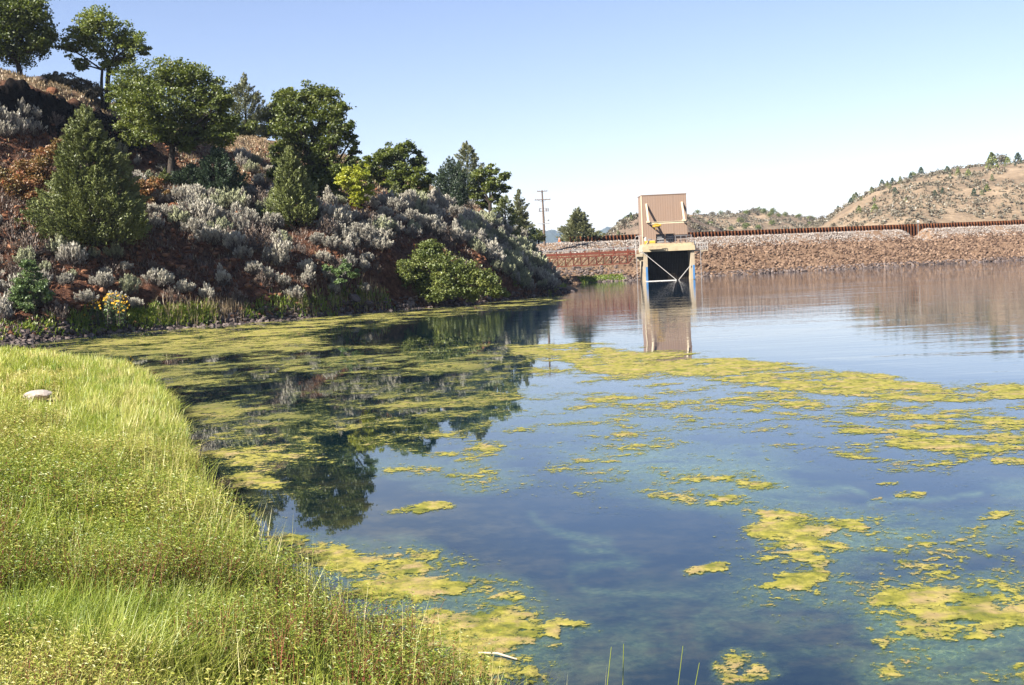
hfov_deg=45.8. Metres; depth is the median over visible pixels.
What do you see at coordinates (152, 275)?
sagebrush
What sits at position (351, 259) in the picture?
sagebrush
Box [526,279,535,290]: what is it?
sagebrush
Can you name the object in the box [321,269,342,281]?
sagebrush
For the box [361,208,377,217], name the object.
sagebrush
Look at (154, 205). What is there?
sagebrush
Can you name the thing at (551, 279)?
sagebrush
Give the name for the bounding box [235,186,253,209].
sagebrush
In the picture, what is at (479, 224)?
sagebrush
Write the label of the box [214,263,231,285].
sagebrush
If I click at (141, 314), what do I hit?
shore weeds
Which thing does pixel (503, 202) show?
juniper tree
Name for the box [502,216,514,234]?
sagebrush
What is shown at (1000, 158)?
oak tree
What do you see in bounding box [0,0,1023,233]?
sky
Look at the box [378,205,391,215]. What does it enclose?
sagebrush
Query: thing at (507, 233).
sagebrush
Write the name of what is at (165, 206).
sagebrush
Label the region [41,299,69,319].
sagebrush
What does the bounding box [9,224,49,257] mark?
sagebrush
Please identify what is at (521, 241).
sagebrush
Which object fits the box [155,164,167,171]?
sagebrush
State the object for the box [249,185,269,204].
sagebrush
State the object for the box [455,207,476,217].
sagebrush
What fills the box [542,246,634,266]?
truss bridge
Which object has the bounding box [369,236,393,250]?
sagebrush
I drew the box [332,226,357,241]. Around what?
sagebrush
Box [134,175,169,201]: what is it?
sumac bush
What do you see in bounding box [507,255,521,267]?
sagebrush
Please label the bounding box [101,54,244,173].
oak tree
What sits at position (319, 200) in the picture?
sagebrush
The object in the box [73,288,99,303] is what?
sagebrush
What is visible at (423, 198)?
sagebrush
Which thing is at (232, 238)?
sagebrush
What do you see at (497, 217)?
sagebrush
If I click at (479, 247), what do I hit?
sagebrush
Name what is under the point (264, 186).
sagebrush
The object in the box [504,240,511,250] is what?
sagebrush
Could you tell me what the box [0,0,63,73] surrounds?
oak tree
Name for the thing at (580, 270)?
abutment rubble
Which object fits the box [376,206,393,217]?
sagebrush
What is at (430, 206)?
sagebrush
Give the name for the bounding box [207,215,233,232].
sagebrush
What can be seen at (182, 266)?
rubble
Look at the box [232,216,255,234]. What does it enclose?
sagebrush
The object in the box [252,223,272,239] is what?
sagebrush
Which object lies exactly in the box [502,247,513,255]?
sagebrush
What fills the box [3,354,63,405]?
ground
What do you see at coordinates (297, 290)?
sagebrush
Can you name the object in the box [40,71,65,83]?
scrub bush
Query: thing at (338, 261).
sagebrush
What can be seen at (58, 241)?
sagebrush
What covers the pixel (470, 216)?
sagebrush
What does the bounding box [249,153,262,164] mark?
sagebrush
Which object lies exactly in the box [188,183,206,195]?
sagebrush
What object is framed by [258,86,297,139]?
oak tree
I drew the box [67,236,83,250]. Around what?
sagebrush
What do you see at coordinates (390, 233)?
sagebrush
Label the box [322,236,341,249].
sagebrush
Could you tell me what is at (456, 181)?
conifer
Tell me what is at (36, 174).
sumac bush
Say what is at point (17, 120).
sagebrush
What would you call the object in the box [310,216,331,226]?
sagebrush
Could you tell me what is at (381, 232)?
sagebrush
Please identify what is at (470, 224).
sagebrush
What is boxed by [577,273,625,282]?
green grass
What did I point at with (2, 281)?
sagebrush
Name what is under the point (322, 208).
sagebrush
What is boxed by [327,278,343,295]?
sagebrush
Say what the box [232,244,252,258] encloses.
sagebrush
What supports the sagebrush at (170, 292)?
on the hillside
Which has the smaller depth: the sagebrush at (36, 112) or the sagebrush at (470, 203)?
the sagebrush at (36, 112)
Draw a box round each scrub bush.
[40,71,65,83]
[51,72,88,92]
[72,79,102,98]
[88,85,113,108]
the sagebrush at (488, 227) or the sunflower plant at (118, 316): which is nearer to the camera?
the sunflower plant at (118, 316)
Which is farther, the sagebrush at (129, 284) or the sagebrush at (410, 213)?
the sagebrush at (410, 213)
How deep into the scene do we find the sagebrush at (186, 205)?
86.08 m
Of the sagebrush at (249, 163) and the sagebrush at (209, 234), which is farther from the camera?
the sagebrush at (249, 163)
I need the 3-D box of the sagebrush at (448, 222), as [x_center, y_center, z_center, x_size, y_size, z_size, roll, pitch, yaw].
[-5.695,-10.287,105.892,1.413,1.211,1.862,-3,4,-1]
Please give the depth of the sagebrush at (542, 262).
113.64 m
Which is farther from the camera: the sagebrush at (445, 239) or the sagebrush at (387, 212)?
the sagebrush at (445, 239)
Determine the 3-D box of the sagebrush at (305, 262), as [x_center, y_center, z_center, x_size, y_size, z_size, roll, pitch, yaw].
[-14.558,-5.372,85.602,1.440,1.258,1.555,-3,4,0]
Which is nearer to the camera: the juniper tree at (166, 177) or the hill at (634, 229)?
the juniper tree at (166, 177)
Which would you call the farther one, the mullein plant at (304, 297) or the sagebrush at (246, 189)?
the sagebrush at (246, 189)
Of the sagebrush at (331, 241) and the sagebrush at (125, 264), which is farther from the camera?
the sagebrush at (331, 241)
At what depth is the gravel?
197.25 m
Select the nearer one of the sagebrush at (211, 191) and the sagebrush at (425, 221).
the sagebrush at (211, 191)
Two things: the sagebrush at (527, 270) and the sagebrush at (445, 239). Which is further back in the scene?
the sagebrush at (527, 270)
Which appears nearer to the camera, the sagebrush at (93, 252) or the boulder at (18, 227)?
the boulder at (18, 227)
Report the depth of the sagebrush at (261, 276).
82.06 m
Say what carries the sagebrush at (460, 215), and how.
on the hillside
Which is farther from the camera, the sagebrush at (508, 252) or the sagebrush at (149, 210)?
the sagebrush at (508, 252)
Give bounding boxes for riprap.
[588,231,1023,278]
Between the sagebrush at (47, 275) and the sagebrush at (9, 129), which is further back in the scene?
the sagebrush at (9, 129)
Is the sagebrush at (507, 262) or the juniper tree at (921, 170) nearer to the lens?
the sagebrush at (507, 262)
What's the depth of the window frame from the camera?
160.74 m
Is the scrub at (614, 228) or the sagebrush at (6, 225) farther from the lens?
the scrub at (614, 228)
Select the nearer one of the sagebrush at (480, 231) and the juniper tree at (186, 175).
the juniper tree at (186, 175)
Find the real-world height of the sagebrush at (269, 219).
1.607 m
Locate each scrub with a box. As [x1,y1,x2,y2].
[604,212,727,235]
[687,208,818,230]
[780,159,1023,228]
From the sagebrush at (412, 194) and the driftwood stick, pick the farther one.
the sagebrush at (412, 194)
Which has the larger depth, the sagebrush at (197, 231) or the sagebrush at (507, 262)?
the sagebrush at (507, 262)
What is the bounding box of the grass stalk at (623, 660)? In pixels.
[622,644,623,684]
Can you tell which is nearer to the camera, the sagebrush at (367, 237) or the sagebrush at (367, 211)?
the sagebrush at (367, 237)
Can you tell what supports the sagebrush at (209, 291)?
on the hillside
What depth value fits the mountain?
4796.66 m
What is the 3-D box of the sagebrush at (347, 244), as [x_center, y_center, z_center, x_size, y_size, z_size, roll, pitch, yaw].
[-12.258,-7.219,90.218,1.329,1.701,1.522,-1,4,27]
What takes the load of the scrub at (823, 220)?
on the hill at (1015, 173)
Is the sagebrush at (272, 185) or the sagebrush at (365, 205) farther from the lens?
the sagebrush at (365, 205)
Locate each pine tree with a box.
[227,72,271,136]
[449,140,487,204]
[513,189,535,239]
[557,206,604,241]
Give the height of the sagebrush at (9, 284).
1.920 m
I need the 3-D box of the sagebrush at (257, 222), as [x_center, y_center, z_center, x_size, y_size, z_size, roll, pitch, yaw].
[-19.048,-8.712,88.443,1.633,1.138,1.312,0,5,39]
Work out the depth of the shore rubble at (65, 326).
78.87 m
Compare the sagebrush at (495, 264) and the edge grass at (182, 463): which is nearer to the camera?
the edge grass at (182, 463)
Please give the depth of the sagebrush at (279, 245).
84.41 m
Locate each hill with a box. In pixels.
[611,215,720,234]
[689,212,812,230]
[804,163,1023,227]
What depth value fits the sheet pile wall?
202.71 m
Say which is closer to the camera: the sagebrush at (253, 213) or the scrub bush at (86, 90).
the sagebrush at (253, 213)
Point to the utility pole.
(543, 216)
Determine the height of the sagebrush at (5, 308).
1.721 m
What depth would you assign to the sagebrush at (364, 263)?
90.36 m
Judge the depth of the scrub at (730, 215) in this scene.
576.60 m
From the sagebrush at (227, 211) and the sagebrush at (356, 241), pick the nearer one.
the sagebrush at (227, 211)
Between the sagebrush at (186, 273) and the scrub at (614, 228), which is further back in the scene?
the scrub at (614, 228)
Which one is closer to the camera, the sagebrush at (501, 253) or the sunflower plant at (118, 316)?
the sunflower plant at (118, 316)
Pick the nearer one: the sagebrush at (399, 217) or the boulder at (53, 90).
the boulder at (53, 90)
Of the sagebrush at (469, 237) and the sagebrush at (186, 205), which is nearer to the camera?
the sagebrush at (186, 205)
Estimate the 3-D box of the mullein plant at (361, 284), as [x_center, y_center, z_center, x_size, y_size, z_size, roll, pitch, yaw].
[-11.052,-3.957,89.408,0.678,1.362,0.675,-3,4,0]
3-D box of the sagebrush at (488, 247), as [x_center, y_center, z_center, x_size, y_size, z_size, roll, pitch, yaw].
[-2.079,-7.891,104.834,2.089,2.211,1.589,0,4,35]
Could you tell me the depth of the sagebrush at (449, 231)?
103.36 m
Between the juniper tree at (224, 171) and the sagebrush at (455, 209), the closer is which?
the juniper tree at (224, 171)
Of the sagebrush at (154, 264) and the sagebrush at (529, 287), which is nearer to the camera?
the sagebrush at (154, 264)
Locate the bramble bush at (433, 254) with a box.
[394,238,510,303]
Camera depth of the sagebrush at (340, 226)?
91.42 m
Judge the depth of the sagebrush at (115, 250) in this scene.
77.21 m
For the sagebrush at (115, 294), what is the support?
on the hillside
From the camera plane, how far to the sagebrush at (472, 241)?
104.00 m
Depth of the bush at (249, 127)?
126.05 m
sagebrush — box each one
[0,103,12,126]
[0,119,19,137]
[0,216,29,239]
[0,238,6,251]
[0,279,7,290]
[0,294,16,321]
[2,273,34,300]
[3,290,16,310]
[4,261,22,277]
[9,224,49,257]
[10,109,29,134]
[12,245,36,263]
[15,97,32,118]
[19,297,38,311]
[27,116,47,135]
[31,105,43,121]
[32,268,53,283]
[36,286,56,305]
[37,260,51,270]
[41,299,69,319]
[45,233,68,254]
[47,111,63,125]
[55,240,87,266]
[56,272,74,285]
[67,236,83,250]
[67,269,77,277]
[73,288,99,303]
[88,247,100,257]
[88,271,114,288]
[98,267,111,272]
[102,242,123,258]
[105,290,129,308]
[115,273,141,294]
[116,141,128,152]
[117,260,133,270]
[127,296,143,307]
[132,155,141,165]
[132,169,143,177]
[140,173,146,181]
[141,267,174,286]
[144,169,157,180]
[144,211,164,227]
[144,259,162,270]
[145,202,163,214]
[145,206,162,221]
[146,189,171,203]
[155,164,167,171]
[156,203,171,214]
[160,285,183,303]
[164,204,184,218]
[165,183,195,201]
[165,205,189,227]
[171,267,189,278]
[173,279,195,292]
[177,194,198,213]
[179,203,195,217]
[179,218,204,234]
[182,189,202,202]
[183,196,218,222]
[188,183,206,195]
[192,223,210,235]
[194,194,218,206]
[194,223,227,244]
[197,281,215,299]
[200,210,215,224]
[206,187,220,196]
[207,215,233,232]
[210,189,229,209]
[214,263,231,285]
[215,205,226,219]
[221,185,250,209]
[221,200,257,228]
[222,210,230,217]
[222,230,249,250]
[226,287,247,301]
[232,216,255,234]
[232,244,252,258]
[233,146,251,157]
[235,151,247,166]
[235,184,251,193]
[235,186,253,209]
[236,231,268,250]
[241,208,259,220]
[242,159,258,173]
[242,223,271,241]
[244,260,263,274]
[246,184,257,195]
[248,216,260,228]
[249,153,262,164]
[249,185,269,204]
[249,270,271,287]
[251,172,272,185]
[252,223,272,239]
[255,196,279,210]
[255,211,284,229]
[258,181,269,190]
[259,266,278,279]
[261,246,275,261]
[263,164,272,170]
[265,183,273,193]
[267,228,296,262]
[271,230,291,241]
[271,250,289,266]
[273,273,290,285]
[283,285,305,298]
[294,242,305,254]
[296,257,316,272]
[298,264,316,285]
[309,232,324,245]
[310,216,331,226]
[313,250,332,261]
[316,197,323,205]
[316,202,333,218]
[318,215,338,235]
[320,204,351,224]
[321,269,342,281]
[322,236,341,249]
[323,185,339,205]
[326,255,340,268]
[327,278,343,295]
[328,220,345,235]
[332,193,348,204]
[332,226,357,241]
[339,234,356,254]
[340,202,355,225]
[340,253,358,266]
[347,222,363,235]
[349,232,361,247]
[351,210,364,218]
[352,209,375,224]
[355,223,376,235]
[357,282,370,293]
[358,201,372,207]
[358,223,376,247]
[358,254,371,272]
[359,219,376,229]
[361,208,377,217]
[362,252,374,261]
[366,195,380,209]
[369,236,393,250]
[370,215,391,234]
[372,261,383,272]
[374,213,391,225]
[374,227,388,241]
[376,189,400,205]
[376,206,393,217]
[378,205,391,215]
[379,227,395,239]
[383,197,408,214]
[388,217,397,229]
[393,213,406,222]
[394,220,404,234]
[399,188,419,201]
[400,208,421,223]
[401,194,417,211]
[403,223,422,238]
[408,219,420,231]
[413,189,428,204]
[413,198,428,214]
[417,213,437,233]
[425,199,437,215]
[427,187,436,203]
[427,215,447,237]
[429,204,450,219]
[431,187,451,215]
[441,226,453,238]
[441,233,452,245]
[442,193,456,206]
[445,218,451,229]
[446,204,461,217]
[449,217,468,243]
[454,216,476,225]
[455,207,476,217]
[456,214,464,223]
[460,229,481,243]
[461,219,477,231]
[466,209,479,220]
[467,197,474,208]
[468,236,482,247]
[470,228,486,238]
[472,211,482,221]
[472,218,485,229]
[472,239,485,253]
[476,227,486,245]
[480,210,502,227]
[480,217,492,226]
[481,217,491,231]
[482,237,508,265]
[482,239,499,261]
[485,229,493,240]
[489,227,496,235]
[490,258,504,271]
[493,212,504,227]
[493,227,505,241]
[500,225,510,237]
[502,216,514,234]
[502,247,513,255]
[502,259,516,276]
[503,236,518,250]
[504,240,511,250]
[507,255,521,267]
[510,249,523,259]
[511,268,520,283]
[514,258,523,271]
[515,226,528,237]
[515,244,533,262]
[516,235,532,250]
[517,268,532,284]
[519,250,528,267]
[523,266,532,276]
[524,238,537,251]
[526,262,534,273]
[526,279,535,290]
[531,252,548,266]
[533,265,548,281]
[538,278,547,289]
[542,272,558,289]
[543,259,555,274]
[551,279,560,289]
[553,271,561,279]
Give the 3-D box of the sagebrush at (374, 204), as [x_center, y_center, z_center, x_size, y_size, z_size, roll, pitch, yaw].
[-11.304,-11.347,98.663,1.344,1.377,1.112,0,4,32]
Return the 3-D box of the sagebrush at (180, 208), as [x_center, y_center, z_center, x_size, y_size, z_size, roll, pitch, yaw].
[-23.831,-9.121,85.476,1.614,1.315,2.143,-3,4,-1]
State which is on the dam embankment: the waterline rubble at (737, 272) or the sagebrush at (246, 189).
the waterline rubble at (737, 272)
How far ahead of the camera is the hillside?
85.59 m
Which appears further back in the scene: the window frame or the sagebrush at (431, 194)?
the window frame
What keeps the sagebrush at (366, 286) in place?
on the hillside
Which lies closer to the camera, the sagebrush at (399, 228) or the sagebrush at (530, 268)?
the sagebrush at (399, 228)
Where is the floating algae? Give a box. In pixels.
[21,296,1023,684]
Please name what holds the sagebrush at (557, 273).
on the hillside
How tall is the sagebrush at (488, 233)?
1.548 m
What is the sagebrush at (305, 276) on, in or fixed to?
on the hillside
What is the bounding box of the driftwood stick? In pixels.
[478,652,516,659]
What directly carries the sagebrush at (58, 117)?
on the hillside
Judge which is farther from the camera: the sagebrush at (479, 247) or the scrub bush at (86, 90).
the sagebrush at (479, 247)
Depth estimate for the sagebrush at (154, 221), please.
82.81 m
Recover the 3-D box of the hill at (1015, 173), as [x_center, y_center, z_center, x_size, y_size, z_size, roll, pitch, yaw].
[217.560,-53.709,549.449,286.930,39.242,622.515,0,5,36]
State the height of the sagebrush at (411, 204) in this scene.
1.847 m
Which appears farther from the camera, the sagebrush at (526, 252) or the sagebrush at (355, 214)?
the sagebrush at (526, 252)
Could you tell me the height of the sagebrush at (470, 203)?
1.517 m
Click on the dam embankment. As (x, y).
(834, 255)
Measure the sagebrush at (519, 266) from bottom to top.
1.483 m
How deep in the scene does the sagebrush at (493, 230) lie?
111.70 m
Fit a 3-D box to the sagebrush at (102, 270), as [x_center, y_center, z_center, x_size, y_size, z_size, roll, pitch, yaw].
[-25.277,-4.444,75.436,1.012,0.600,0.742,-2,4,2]
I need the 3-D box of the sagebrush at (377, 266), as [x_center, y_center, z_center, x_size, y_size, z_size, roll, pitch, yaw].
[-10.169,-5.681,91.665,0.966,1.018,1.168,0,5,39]
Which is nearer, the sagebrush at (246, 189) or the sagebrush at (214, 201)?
the sagebrush at (214, 201)
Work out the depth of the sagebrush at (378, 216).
96.33 m
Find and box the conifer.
[428,156,477,209]
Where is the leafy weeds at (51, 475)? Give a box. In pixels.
[0,359,552,684]
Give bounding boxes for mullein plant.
[301,287,308,306]
[310,293,316,306]
[341,284,347,296]
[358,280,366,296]
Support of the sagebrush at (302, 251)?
on the hillside
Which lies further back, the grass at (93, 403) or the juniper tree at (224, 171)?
the juniper tree at (224, 171)
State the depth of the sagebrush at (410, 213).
100.34 m
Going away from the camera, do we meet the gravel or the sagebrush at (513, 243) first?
the sagebrush at (513, 243)
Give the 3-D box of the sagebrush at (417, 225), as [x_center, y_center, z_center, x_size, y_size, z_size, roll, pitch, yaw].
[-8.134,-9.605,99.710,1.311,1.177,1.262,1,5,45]
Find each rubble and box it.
[0,118,540,335]
[0,286,574,343]
[552,265,631,283]
[593,256,1023,281]
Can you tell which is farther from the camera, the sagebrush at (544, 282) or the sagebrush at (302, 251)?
the sagebrush at (544, 282)
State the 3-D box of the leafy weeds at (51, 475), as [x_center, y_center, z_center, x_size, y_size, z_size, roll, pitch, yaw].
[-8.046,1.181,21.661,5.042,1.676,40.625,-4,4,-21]
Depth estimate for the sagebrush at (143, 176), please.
88.54 m
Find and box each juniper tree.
[14,104,152,250]
[159,167,173,183]
[169,162,211,186]
[193,146,249,194]
[255,145,319,226]
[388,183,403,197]
[491,195,522,235]
[871,203,878,211]
[917,167,923,174]
[985,152,998,168]
[1014,152,1022,162]
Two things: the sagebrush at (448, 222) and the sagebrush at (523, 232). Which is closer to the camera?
the sagebrush at (448, 222)
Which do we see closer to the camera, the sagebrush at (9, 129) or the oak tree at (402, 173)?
the sagebrush at (9, 129)
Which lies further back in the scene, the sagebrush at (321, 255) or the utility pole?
the utility pole
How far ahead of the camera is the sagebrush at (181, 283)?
77.66 m
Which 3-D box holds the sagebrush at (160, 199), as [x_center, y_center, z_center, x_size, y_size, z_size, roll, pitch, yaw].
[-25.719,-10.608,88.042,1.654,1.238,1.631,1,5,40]
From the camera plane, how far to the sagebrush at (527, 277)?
107.85 m
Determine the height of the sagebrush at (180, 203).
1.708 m
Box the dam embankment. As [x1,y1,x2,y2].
[536,225,1023,283]
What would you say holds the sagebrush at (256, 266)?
on the hillside
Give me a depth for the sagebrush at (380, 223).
94.91 m
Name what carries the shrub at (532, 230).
on the hillside
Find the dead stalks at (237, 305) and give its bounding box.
[149,273,388,325]
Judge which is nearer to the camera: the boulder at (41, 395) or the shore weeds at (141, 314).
the boulder at (41, 395)
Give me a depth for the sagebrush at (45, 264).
72.70 m
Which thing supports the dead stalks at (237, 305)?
on the hillside
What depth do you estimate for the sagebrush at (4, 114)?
83.14 m
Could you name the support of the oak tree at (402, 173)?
on the hillside
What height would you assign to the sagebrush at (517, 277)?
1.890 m
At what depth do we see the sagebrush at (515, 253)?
108.66 m
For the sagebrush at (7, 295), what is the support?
on the hillside
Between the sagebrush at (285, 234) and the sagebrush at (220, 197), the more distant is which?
the sagebrush at (220, 197)
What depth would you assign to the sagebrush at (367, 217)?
94.74 m
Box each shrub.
[6,258,55,317]
[322,258,360,291]
[529,226,536,240]
[531,228,545,243]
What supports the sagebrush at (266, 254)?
on the hillside
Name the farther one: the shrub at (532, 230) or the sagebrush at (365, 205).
the shrub at (532, 230)
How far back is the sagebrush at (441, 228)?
101.93 m
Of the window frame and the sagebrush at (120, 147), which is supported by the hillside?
the sagebrush at (120, 147)
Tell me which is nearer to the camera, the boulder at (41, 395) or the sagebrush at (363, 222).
the boulder at (41, 395)
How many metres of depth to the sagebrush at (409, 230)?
98.70 m
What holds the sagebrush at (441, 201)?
on the hillside
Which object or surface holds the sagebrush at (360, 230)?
on the hillside
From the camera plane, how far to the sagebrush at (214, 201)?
87.95 m
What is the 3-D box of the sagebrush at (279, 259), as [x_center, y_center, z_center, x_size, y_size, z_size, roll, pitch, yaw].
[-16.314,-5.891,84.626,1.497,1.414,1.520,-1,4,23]
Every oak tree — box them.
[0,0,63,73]
[51,3,152,111]
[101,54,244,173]
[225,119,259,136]
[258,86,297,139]
[259,79,361,197]
[344,155,378,183]
[358,138,436,193]
[466,163,512,213]
[736,217,744,222]
[996,153,1010,163]
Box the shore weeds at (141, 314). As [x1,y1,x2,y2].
[0,282,567,339]
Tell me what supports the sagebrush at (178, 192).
on the hillside
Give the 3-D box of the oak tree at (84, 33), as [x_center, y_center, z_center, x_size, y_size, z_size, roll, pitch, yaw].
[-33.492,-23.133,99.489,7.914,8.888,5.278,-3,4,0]
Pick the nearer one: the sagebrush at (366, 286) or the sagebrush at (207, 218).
the sagebrush at (207, 218)
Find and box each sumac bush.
[0,138,62,201]
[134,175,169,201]
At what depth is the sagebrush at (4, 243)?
73.15 m
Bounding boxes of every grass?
[0,342,557,684]
[106,365,606,684]
[546,253,616,279]
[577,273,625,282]
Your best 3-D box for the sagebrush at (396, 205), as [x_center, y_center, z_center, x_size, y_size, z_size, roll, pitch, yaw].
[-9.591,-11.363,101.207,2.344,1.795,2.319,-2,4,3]
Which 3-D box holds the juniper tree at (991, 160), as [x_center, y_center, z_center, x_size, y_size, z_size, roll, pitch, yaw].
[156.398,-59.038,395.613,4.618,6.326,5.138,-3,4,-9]
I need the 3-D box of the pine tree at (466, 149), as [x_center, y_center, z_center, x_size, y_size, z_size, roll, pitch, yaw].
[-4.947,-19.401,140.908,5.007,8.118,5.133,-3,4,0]
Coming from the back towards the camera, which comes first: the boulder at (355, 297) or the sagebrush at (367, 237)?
the sagebrush at (367, 237)
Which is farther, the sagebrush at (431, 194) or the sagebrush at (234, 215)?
the sagebrush at (431, 194)
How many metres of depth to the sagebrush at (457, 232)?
103.04 m
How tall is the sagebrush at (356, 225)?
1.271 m
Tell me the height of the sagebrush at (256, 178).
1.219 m
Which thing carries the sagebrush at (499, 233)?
on the hillside
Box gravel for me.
[537,224,1023,253]
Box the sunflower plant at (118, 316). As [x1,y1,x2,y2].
[83,293,129,325]
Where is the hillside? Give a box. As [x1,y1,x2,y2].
[0,72,577,341]
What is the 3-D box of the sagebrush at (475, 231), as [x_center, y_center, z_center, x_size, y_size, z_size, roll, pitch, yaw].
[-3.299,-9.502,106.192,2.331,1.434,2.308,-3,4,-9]
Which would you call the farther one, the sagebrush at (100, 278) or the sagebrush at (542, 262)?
the sagebrush at (542, 262)
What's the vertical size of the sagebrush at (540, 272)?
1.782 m
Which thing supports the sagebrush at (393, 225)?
on the hillside
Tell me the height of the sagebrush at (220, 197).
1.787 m
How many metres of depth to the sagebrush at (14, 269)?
71.78 m
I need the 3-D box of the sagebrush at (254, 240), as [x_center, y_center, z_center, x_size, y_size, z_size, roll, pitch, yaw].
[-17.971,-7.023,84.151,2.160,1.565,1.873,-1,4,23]
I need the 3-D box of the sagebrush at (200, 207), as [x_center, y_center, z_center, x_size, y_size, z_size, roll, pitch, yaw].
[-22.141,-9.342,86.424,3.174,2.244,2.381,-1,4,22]
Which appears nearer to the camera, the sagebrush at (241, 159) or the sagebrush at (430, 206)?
the sagebrush at (241, 159)
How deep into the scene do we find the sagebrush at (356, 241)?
91.45 m
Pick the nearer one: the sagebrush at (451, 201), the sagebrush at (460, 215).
the sagebrush at (460, 215)
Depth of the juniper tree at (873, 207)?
356.12 m
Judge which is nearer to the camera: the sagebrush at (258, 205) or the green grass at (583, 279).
the sagebrush at (258, 205)
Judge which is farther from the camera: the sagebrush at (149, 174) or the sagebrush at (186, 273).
the sagebrush at (149, 174)
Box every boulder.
[10,225,21,231]
[23,390,51,401]
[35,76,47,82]
[46,87,57,94]
[348,294,360,301]
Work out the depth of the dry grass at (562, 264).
178.41 m
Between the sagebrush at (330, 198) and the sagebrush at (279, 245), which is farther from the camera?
the sagebrush at (330, 198)
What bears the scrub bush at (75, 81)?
on the hillside
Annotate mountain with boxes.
[536,227,611,242]
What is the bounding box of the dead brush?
[0,133,548,333]
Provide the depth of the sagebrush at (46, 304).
69.93 m
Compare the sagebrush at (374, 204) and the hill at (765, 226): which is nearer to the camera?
the sagebrush at (374, 204)
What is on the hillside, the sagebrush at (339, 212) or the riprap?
the sagebrush at (339, 212)
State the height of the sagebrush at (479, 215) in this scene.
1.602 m
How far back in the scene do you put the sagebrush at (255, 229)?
86.09 m
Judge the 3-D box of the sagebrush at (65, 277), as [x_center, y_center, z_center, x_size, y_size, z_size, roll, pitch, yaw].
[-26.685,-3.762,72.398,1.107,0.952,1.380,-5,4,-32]
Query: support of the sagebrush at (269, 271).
on the hillside
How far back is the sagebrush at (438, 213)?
105.94 m
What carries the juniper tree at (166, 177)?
on the hillside
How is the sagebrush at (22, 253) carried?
on the hillside
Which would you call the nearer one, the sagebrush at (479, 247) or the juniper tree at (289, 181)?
the juniper tree at (289, 181)
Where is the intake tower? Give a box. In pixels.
[634,193,707,281]
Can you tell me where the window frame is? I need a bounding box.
[655,233,674,242]
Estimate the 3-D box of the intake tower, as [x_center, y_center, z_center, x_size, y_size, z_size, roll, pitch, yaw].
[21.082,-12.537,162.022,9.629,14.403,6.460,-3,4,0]
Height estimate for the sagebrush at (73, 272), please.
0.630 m
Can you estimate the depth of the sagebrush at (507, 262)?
105.27 m
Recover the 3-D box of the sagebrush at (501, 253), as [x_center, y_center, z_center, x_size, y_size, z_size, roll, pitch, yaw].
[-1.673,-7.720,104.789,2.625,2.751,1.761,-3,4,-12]
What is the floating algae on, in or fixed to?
on the water
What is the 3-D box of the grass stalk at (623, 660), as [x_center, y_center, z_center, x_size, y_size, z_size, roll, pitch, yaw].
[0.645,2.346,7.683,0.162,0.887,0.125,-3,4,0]
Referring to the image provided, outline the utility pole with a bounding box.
[535,190,558,245]
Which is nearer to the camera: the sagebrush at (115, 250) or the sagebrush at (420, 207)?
the sagebrush at (115, 250)
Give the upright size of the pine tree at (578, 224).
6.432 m
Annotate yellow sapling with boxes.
[334,163,375,210]
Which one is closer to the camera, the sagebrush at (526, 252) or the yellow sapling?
the yellow sapling
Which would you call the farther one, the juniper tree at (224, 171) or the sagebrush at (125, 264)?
the juniper tree at (224, 171)
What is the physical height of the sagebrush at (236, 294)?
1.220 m
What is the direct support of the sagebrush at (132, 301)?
on the hillside
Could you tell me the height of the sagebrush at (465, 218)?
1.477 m
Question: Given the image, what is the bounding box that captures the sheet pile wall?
[570,220,1023,241]
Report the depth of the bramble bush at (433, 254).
92.92 m
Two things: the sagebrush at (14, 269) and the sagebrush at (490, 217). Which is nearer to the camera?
the sagebrush at (14, 269)
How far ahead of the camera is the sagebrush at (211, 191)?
90.14 m
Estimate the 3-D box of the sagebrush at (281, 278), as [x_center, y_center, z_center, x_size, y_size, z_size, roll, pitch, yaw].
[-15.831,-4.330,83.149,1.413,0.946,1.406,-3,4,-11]
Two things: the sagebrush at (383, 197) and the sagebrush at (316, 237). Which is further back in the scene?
the sagebrush at (383, 197)
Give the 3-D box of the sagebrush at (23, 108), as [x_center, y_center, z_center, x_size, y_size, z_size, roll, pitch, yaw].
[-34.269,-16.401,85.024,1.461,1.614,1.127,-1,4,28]
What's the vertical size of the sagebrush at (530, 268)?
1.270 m
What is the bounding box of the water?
[0,260,1023,684]
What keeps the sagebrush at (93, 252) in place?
on the hillside
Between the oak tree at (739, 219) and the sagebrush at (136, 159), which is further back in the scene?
the oak tree at (739, 219)
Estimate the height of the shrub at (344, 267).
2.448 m
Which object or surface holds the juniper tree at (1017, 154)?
on the hill at (1015, 173)
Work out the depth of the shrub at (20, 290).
69.30 m
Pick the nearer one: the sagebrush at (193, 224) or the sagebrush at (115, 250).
the sagebrush at (115, 250)
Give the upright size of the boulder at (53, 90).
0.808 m
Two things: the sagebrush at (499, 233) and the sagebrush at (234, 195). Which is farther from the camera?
the sagebrush at (499, 233)
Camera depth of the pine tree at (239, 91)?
128.88 m
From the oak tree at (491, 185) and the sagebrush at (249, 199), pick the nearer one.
the sagebrush at (249, 199)
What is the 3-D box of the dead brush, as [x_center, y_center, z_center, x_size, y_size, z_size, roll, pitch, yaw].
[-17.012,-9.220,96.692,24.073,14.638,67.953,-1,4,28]
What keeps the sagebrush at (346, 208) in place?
on the hillside
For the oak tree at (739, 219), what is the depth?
565.79 m

